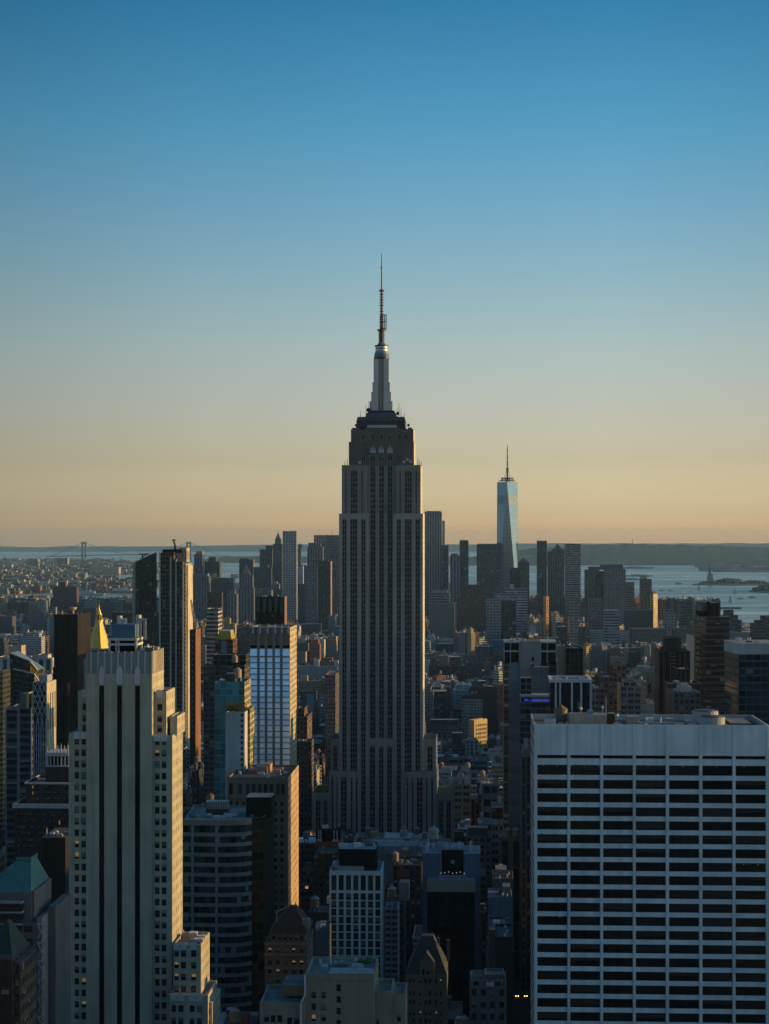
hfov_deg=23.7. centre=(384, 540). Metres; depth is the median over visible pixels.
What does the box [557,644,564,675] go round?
office building
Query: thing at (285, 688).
window
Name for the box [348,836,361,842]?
brick building
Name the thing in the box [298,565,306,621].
office building
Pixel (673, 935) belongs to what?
window
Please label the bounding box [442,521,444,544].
office tower
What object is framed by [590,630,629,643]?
loft building
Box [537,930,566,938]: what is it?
window
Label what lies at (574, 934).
window
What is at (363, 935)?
window
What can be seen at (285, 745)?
window
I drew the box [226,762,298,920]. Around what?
office building
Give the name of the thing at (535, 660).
office tower
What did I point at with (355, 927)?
window
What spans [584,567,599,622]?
office building
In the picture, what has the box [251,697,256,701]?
window
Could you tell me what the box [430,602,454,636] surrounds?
office building
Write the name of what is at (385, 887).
loft building
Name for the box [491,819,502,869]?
commercial building
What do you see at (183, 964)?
window
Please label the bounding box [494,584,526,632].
apartment building
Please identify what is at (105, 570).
warehouse
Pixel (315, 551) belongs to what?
stone tower
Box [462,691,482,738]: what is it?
loft building
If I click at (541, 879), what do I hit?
window
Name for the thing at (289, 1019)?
window
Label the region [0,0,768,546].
sky
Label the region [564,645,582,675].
glass building
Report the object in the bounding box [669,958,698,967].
window
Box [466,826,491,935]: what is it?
commercial building
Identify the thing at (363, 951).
window
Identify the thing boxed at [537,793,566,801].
window
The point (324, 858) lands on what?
brick building
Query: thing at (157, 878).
window
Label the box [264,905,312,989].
masonry building
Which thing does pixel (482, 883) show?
brick building
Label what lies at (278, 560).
stone tower
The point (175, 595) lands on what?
glass tower
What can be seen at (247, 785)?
window
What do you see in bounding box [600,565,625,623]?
office tower
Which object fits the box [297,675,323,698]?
commercial building
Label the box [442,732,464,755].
commercial building
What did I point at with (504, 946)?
brick building
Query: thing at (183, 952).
window
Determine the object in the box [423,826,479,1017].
hotel tower
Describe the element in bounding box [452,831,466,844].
brick building
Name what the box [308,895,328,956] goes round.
brick building
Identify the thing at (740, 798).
window
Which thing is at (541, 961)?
window
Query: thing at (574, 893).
window
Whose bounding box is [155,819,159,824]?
window
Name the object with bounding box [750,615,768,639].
office building
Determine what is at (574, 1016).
window
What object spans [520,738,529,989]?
office tower
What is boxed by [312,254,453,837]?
skyscraper
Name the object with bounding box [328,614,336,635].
apartment building
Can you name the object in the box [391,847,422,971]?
brick building
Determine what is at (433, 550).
office tower
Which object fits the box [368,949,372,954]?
window
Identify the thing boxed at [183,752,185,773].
brick building
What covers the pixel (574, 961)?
window
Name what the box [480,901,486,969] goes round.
brick building
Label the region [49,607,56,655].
stone tower
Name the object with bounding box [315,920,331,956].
commercial building
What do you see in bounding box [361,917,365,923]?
window
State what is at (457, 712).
stone building
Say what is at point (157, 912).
window
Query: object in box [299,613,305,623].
commercial building
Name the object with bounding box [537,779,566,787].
window
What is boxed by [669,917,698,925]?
window
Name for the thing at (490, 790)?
office building
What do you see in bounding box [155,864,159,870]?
window
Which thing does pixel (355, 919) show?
window
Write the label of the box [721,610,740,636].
office building
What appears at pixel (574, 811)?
window
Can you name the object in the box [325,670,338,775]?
loft building
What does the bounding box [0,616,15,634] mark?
apartment building
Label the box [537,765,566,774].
window
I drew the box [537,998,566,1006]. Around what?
window
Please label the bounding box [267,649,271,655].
window
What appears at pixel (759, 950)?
window
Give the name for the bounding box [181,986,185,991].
window
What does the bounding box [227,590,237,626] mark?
stone building
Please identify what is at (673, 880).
window
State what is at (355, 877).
window
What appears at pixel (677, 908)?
window
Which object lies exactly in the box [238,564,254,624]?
stone tower
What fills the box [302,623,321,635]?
commercial building
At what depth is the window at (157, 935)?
601.03 m
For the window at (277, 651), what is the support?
in the hotel tower at (273, 662)
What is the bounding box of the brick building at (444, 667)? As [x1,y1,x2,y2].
[429,655,451,677]
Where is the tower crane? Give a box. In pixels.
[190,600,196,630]
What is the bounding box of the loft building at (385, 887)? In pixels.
[384,879,387,977]
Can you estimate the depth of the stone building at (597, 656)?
3217.11 m
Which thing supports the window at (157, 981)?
in the office tower at (139, 955)
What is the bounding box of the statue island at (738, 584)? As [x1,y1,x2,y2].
[692,583,767,585]
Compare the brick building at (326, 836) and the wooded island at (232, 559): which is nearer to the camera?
the brick building at (326, 836)
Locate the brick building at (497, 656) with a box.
[492,650,503,669]
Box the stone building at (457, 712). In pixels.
[451,707,461,722]
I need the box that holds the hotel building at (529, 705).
[519,676,547,973]
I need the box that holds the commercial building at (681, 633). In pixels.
[672,628,692,643]
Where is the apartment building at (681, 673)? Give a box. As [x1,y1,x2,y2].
[673,667,689,680]
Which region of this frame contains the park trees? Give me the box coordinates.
[16,625,636,668]
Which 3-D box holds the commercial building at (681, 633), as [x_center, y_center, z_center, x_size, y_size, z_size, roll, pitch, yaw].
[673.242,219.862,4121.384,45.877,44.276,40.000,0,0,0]
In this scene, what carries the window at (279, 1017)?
in the brick building at (340, 990)
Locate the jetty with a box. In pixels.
[721,607,740,608]
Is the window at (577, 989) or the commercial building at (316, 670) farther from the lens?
the commercial building at (316, 670)
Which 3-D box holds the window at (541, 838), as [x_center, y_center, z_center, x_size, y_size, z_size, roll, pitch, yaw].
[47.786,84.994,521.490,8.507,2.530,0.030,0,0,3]
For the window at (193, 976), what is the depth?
597.08 m
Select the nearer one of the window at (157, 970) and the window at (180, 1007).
the window at (180, 1007)
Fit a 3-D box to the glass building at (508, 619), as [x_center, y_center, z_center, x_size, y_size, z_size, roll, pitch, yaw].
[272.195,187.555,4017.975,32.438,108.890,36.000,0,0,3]
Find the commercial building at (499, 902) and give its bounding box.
[488,883,511,967]
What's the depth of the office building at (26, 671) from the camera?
1323.80 m
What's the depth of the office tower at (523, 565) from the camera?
5599.84 m
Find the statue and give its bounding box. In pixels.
[702,564,716,581]
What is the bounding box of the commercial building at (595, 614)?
[588,599,602,635]
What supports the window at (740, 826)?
in the office block at (649, 868)
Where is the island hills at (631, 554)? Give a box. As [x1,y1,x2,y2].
[449,543,768,564]
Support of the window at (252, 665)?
in the hotel tower at (273, 662)
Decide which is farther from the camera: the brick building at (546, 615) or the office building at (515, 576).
the office building at (515, 576)
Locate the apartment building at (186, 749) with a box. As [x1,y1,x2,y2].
[183,746,202,774]
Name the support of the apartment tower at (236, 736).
on the street
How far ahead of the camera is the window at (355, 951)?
755.70 m
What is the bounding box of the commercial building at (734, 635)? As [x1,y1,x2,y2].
[729,632,748,639]
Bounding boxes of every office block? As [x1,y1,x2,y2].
[183,793,274,1011]
[531,696,768,1023]
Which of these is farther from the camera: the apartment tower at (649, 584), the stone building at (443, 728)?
the apartment tower at (649, 584)
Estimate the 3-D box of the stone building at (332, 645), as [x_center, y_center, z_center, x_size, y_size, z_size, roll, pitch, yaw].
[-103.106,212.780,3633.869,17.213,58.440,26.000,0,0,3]
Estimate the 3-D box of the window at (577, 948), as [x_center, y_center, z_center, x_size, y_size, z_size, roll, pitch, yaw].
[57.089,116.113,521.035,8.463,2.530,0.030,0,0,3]
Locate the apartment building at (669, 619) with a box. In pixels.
[663,609,676,635]
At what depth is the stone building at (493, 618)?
4200.13 m
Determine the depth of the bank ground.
8430.55 m
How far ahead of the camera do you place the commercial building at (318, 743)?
2029.83 m
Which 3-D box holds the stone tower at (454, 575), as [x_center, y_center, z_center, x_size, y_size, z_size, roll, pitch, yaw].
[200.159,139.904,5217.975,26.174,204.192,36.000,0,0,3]
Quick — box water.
[0,552,768,622]
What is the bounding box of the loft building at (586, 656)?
[582,646,591,671]
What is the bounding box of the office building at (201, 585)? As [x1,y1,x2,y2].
[193,573,210,619]
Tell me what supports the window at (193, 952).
in the office tower at (139, 955)
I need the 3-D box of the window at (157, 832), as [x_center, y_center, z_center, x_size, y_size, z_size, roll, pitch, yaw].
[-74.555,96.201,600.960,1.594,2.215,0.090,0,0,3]
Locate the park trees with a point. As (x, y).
(628, 665)
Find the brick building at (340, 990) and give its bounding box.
[260,955,406,1023]
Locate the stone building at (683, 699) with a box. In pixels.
[666,683,699,714]
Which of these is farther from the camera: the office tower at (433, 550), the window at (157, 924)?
the office tower at (433, 550)
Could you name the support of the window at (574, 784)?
in the office block at (649, 868)
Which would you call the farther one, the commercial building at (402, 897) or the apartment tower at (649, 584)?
the apartment tower at (649, 584)
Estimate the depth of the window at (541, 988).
521.54 m
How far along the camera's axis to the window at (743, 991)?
518.75 m
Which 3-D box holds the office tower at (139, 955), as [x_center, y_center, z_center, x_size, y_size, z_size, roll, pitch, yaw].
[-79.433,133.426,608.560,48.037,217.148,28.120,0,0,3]
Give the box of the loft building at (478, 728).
[469,718,486,754]
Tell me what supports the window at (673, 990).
in the office block at (649, 868)
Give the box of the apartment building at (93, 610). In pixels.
[77,607,97,626]
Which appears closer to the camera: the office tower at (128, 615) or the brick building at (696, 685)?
the brick building at (696, 685)
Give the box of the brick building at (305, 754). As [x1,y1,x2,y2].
[297,738,313,835]
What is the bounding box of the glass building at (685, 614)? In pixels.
[679,601,691,627]
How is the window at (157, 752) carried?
in the office tower at (139, 955)
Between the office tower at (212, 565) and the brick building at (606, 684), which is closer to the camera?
the brick building at (606, 684)
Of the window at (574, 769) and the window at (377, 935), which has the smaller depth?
the window at (574, 769)
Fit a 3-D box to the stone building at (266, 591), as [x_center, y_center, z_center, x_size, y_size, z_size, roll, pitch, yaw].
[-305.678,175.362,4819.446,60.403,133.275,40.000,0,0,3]
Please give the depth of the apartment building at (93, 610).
4599.47 m
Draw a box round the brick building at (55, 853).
[41,828,68,903]
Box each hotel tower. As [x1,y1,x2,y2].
[249,624,296,764]
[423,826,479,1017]
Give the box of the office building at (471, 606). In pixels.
[457,584,485,631]
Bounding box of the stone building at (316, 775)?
[314,764,319,788]
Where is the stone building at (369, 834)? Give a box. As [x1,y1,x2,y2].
[355,826,384,842]
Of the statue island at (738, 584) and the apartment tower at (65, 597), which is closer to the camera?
the apartment tower at (65, 597)
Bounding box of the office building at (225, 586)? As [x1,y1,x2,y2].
[211,573,238,618]
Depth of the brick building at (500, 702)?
2124.87 m
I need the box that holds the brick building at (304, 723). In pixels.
[297,706,311,739]
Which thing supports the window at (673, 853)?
in the office block at (649, 868)
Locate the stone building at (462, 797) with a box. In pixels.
[449,772,470,830]
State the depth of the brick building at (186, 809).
1191.98 m
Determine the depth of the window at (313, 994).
470.49 m
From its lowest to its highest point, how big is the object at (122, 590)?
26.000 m
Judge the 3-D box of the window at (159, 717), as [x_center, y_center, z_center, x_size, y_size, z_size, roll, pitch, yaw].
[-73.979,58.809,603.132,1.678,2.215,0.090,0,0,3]
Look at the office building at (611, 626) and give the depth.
4000.04 m
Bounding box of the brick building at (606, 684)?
[594,661,626,713]
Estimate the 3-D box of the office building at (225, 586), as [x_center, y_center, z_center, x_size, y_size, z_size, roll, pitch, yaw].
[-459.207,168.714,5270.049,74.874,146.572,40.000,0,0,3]
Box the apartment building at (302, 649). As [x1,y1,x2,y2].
[297,642,308,663]
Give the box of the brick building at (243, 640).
[237,627,249,652]
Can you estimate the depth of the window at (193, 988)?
597.08 m
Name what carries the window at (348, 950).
in the apartment tower at (356, 894)
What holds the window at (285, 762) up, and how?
in the hotel tower at (273, 662)
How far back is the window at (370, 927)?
755.33 m
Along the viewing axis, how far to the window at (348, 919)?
755.89 m
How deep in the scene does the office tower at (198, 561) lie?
5600.26 m
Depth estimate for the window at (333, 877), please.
756.25 m
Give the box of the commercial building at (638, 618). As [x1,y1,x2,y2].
[624,610,652,629]
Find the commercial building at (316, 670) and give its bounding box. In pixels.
[297,659,338,679]
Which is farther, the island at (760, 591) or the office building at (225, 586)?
the island at (760, 591)
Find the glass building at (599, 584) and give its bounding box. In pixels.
[595,571,603,609]
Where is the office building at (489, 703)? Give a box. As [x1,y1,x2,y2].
[483,685,495,735]
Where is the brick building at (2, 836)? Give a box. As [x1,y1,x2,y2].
[0,825,4,848]
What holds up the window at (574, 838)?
in the office block at (649, 868)
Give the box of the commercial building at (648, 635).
[629,628,665,644]
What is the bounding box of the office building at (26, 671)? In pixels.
[10,651,44,705]
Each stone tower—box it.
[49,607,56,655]
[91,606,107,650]
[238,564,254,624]
[273,533,282,595]
[307,543,323,565]
[450,553,458,620]
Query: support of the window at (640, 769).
in the office block at (649, 868)
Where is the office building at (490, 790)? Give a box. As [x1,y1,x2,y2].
[481,780,499,817]
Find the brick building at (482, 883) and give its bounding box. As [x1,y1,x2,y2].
[480,867,484,900]
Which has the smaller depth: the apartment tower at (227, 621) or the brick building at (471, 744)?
the brick building at (471, 744)
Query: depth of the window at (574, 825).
521.04 m
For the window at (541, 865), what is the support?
in the office block at (649, 868)
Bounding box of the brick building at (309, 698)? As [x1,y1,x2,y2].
[300,689,318,734]
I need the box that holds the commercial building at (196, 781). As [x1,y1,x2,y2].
[190,761,202,804]
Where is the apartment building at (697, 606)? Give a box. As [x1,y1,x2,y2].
[693,602,701,614]
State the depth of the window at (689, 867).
519.64 m
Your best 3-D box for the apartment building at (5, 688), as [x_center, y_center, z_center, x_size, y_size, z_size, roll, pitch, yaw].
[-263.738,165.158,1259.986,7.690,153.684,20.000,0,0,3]
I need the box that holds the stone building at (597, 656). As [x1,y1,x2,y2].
[590,643,603,673]
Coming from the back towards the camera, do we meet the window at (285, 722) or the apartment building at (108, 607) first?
the apartment building at (108, 607)
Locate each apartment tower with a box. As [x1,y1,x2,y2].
[28,559,38,564]
[33,674,55,776]
[53,582,78,611]
[57,558,68,564]
[190,628,200,765]
[215,667,253,799]
[224,618,230,628]
[225,699,247,799]
[229,623,235,637]
[283,531,297,623]
[329,841,383,977]
[460,539,468,595]
[617,679,640,713]
[639,575,646,609]
[647,579,651,609]
[647,591,657,627]
[654,636,689,713]
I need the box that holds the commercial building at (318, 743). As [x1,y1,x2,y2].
[314,738,323,753]
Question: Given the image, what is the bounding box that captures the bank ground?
[0,559,193,595]
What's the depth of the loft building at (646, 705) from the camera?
1987.89 m
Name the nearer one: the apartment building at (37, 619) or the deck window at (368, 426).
the deck window at (368, 426)
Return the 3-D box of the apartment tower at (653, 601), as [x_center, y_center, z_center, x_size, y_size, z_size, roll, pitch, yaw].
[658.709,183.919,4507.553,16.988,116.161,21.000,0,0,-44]
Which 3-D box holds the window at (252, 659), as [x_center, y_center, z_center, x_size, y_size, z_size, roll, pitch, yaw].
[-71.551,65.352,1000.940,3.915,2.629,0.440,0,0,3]
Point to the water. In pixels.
(665, 578)
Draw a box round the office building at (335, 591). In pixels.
[332,570,338,625]
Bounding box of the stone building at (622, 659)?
[611,657,625,664]
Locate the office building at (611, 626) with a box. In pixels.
[603,610,619,644]
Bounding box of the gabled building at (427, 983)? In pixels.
[406,933,449,1023]
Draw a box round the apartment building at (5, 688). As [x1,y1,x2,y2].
[0,669,10,826]
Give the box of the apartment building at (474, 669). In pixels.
[464,654,483,682]
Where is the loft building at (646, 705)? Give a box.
[641,699,653,713]
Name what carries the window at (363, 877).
in the apartment tower at (356, 894)
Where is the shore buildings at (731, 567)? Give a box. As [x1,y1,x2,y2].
[518,556,768,570]
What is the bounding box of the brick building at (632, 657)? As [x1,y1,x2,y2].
[627,651,637,665]
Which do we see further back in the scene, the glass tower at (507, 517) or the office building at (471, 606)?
the glass tower at (507, 517)
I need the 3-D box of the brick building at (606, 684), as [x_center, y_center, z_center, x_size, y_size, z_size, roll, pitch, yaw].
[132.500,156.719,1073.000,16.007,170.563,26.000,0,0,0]
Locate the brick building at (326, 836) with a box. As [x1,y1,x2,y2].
[315,824,341,847]
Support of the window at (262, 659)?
in the hotel tower at (273, 662)
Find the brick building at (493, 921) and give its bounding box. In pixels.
[489,917,510,967]
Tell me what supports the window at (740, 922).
in the office block at (649, 868)
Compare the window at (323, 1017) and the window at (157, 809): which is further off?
the window at (157, 809)
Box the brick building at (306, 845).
[299,831,315,877]
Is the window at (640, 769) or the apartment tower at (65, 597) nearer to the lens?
the window at (640, 769)
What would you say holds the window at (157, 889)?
in the office tower at (139, 955)
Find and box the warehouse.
[89,567,120,573]
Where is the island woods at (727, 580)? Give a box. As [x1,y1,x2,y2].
[699,577,768,590]
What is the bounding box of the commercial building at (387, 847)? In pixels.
[371,838,418,887]
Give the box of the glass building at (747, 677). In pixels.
[724,637,768,724]
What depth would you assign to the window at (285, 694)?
999.92 m
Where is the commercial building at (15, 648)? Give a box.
[8,645,24,655]
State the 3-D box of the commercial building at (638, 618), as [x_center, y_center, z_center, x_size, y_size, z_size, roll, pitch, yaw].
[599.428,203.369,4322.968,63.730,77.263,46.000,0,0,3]
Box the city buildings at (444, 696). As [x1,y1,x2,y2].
[0,594,749,1023]
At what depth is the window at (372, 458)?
1291.78 m
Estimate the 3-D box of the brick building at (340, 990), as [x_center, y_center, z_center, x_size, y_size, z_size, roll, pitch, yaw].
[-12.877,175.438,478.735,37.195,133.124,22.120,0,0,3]
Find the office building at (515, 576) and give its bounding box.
[510,568,519,587]
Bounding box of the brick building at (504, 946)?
[495,924,512,1023]
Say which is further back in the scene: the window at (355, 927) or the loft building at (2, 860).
the loft building at (2, 860)
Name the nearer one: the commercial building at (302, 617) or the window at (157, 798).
the window at (157, 798)
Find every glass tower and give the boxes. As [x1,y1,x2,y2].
[132,552,156,647]
[159,548,192,748]
[206,607,221,663]
[497,443,517,592]
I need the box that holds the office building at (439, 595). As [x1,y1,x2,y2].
[429,590,449,629]
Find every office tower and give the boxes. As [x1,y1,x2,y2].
[0,852,70,1023]
[53,607,90,748]
[69,615,219,1023]
[112,611,158,645]
[194,551,203,572]
[204,557,220,577]
[208,589,222,628]
[239,558,254,574]
[256,595,286,624]
[260,545,272,566]
[298,543,302,564]
[306,566,317,622]
[309,560,331,629]
[314,532,338,569]
[424,510,441,615]
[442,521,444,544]
[442,545,448,591]
[477,544,498,598]
[503,638,556,832]
[518,558,528,614]
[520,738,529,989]
[537,541,546,617]
[547,544,563,615]
[565,544,580,619]
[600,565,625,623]
[686,601,729,714]
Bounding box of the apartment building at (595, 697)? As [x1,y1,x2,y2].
[592,685,598,712]
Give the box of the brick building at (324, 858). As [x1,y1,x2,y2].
[313,846,338,902]
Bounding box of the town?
[0,557,193,594]
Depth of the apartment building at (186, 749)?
1611.33 m
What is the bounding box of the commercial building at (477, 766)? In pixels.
[438,763,485,774]
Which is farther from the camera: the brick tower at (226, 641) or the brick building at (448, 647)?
the brick building at (448, 647)
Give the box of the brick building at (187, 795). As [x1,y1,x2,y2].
[183,784,191,804]
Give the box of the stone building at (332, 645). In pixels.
[328,633,336,659]
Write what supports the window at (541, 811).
in the office block at (649, 868)
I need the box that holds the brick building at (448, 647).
[436,643,452,652]
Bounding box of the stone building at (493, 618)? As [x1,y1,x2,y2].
[486,599,502,640]
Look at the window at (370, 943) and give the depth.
755.33 m
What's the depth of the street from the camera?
956.28 m
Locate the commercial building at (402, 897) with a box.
[385,879,409,981]
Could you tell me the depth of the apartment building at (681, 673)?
1090.09 m
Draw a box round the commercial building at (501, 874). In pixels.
[492,865,513,1023]
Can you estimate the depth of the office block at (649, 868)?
520.14 m
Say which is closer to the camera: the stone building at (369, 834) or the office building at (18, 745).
the office building at (18, 745)
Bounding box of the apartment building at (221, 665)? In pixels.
[203,653,248,804]
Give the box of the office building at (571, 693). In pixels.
[548,675,591,713]
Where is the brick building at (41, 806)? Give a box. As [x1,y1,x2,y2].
[12,745,68,862]
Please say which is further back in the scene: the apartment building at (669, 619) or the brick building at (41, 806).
the apartment building at (669, 619)
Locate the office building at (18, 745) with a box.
[5,691,32,868]
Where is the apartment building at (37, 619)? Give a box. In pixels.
[29,609,47,631]
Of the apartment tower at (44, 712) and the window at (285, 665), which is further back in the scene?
the window at (285, 665)
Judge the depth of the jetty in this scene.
6498.71 m
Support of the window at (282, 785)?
in the office building at (281, 782)
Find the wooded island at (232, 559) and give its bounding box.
[204,556,306,562]
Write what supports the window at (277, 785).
in the office building at (281, 782)
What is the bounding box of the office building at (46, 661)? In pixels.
[0,654,53,678]
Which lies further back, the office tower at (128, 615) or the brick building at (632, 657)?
the office tower at (128, 615)
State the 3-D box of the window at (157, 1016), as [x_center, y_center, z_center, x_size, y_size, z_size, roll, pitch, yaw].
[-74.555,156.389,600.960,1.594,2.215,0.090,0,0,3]
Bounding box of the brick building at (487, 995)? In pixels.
[469,968,505,1023]
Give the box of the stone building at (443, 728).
[431,718,458,739]
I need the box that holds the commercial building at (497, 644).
[491,639,503,652]
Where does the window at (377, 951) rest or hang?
in the apartment tower at (356, 894)
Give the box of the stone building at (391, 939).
[385,902,398,981]
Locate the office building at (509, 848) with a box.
[498,827,519,978]
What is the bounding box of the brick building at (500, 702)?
[498,683,502,732]
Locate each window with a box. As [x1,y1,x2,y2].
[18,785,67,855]
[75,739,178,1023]
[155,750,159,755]
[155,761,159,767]
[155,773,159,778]
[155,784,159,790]
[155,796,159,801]
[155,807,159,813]
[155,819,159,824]
[155,830,159,836]
[155,842,159,847]
[155,853,159,859]
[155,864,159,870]
[155,876,159,882]
[155,887,159,893]
[155,899,159,904]
[155,910,159,916]
[155,922,159,927]
[155,933,159,939]
[155,945,159,950]
[155,956,159,962]
[155,968,159,973]
[155,979,159,985]
[155,991,159,996]
[155,1002,159,1008]
[155,1014,159,1019]
[157,704,161,710]
[157,715,161,721]
[157,725,161,731]
[178,1005,182,1011]
[178,1018,182,1023]
[181,950,185,956]
[181,962,185,967]
[181,974,185,979]
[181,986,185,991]
[191,950,195,956]
[191,962,195,968]
[191,974,195,979]
[191,986,195,991]
[197,1006,201,1011]
[197,1018,201,1023]
[229,784,232,793]
[238,784,241,793]
[246,784,249,793]
[250,649,256,655]
[250,657,256,661]
[250,663,256,667]
[250,669,256,673]
[250,674,256,678]
[251,680,256,684]
[251,686,256,690]
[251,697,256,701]
[258,784,261,792]
[260,649,264,655]
[260,657,279,764]
[264,1015,268,1021]
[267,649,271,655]
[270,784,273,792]
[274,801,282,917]
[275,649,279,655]
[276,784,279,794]
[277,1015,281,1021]
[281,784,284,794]
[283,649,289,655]
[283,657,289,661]
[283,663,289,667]
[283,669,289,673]
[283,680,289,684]
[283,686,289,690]
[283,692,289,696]
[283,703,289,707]
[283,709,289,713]
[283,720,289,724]
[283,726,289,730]
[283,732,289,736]
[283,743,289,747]
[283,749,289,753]
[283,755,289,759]
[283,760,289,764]
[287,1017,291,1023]
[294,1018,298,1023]
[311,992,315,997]
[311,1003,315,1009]
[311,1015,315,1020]
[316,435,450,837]
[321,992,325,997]
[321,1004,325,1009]
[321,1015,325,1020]
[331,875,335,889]
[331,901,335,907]
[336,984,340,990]
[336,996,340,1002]
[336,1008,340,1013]
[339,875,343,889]
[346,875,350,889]
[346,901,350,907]
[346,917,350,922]
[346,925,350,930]
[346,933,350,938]
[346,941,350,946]
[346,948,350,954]
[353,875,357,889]
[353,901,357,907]
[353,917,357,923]
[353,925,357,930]
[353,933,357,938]
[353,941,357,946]
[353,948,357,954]
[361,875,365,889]
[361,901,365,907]
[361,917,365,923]
[361,925,365,931]
[361,933,365,938]
[361,941,365,946]
[361,949,365,954]
[367,425,396,427]
[368,875,372,889]
[368,901,372,907]
[368,917,372,923]
[368,925,372,931]
[368,933,372,939]
[368,941,372,946]
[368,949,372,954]
[375,875,379,890]
[375,933,379,939]
[375,941,379,946]
[375,949,379,954]
[378,359,384,410]
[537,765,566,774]
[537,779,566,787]
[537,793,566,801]
[537,807,566,815]
[537,820,566,828]
[537,834,566,842]
[537,848,566,856]
[537,861,566,869]
[537,875,566,883]
[537,889,566,897]
[537,902,566,910]
[537,916,566,924]
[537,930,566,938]
[537,943,566,951]
[537,957,566,965]
[537,971,566,979]
[537,984,566,992]
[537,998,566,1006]
[537,1012,566,1020]
[570,765,599,774]
[570,780,599,788]
[570,793,599,801]
[570,807,599,815]
[570,821,599,829]
[570,834,599,842]
[570,848,599,856]
[570,862,599,870]
[570,875,599,883]
[570,889,599,897]
[570,903,599,911]
[570,916,599,924]
[570,930,599,938]
[570,944,599,952]
[570,957,599,965]
[570,971,599,979]
[570,985,599,993]
[570,998,599,1006]
[570,1012,599,1020]
[603,765,632,774]
[636,765,665,774]
[669,765,698,775]
[669,794,698,802]
[669,821,698,829]
[669,835,698,843]
[669,849,698,857]
[669,863,698,871]
[669,876,698,884]
[669,890,698,898]
[669,904,698,912]
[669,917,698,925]
[669,931,698,939]
[669,945,698,953]
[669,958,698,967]
[669,972,698,980]
[669,986,698,994]
[669,1000,698,1008]
[669,1013,698,1021]
[702,766,731,775]
[736,766,765,775]
[736,794,765,803]
[736,822,765,830]
[736,891,765,899]
[736,918,765,926]
[736,945,765,954]
[736,973,765,981]
[736,987,765,995]
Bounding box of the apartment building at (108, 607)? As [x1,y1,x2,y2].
[100,599,117,619]
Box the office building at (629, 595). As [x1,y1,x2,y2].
[626,582,633,609]
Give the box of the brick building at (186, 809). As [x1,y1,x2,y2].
[183,805,192,818]
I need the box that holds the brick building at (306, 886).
[299,862,312,915]
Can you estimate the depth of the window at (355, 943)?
755.70 m
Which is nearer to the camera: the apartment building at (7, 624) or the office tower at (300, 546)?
the apartment building at (7, 624)
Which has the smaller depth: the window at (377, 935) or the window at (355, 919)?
the window at (377, 935)
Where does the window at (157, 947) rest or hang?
in the office tower at (139, 955)
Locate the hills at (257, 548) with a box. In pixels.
[0,543,768,551]
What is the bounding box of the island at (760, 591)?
[749,590,768,592]
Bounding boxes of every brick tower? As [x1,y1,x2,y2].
[0,919,35,1023]
[215,629,236,653]
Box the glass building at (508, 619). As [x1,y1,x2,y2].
[501,601,515,638]
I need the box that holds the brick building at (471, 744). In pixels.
[465,737,477,755]
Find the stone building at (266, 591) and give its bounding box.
[256,581,279,595]
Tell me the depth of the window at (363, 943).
755.52 m
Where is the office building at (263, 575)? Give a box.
[253,564,272,617]
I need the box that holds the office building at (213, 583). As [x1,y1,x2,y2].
[210,575,217,591]
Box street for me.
[235,583,530,1023]
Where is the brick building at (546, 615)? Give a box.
[543,596,548,635]
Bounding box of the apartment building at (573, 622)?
[569,602,577,645]
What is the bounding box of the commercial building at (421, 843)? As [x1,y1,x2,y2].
[418,839,444,854]
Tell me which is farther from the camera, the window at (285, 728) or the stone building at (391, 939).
the window at (285, 728)
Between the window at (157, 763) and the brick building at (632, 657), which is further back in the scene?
the brick building at (632, 657)
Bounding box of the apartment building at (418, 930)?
[412,925,422,950]
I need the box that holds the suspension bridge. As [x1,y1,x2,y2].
[46,542,228,559]
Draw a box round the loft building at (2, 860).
[0,850,4,873]
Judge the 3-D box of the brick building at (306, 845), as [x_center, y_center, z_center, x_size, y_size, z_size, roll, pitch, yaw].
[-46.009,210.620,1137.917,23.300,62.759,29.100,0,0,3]
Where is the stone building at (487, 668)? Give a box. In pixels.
[485,661,490,676]
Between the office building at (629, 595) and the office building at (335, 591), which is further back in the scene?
the office building at (629, 595)
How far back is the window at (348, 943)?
755.89 m
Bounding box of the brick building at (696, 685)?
[664,680,701,713]
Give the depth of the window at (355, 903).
755.70 m
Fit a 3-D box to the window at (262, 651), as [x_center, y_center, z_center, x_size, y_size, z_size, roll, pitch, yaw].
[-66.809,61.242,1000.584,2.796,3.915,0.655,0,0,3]
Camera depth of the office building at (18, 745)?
950.13 m
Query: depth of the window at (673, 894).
519.64 m
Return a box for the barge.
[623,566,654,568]
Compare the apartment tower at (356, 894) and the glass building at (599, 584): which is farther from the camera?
the glass building at (599, 584)
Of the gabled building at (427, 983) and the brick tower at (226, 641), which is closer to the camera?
the gabled building at (427, 983)

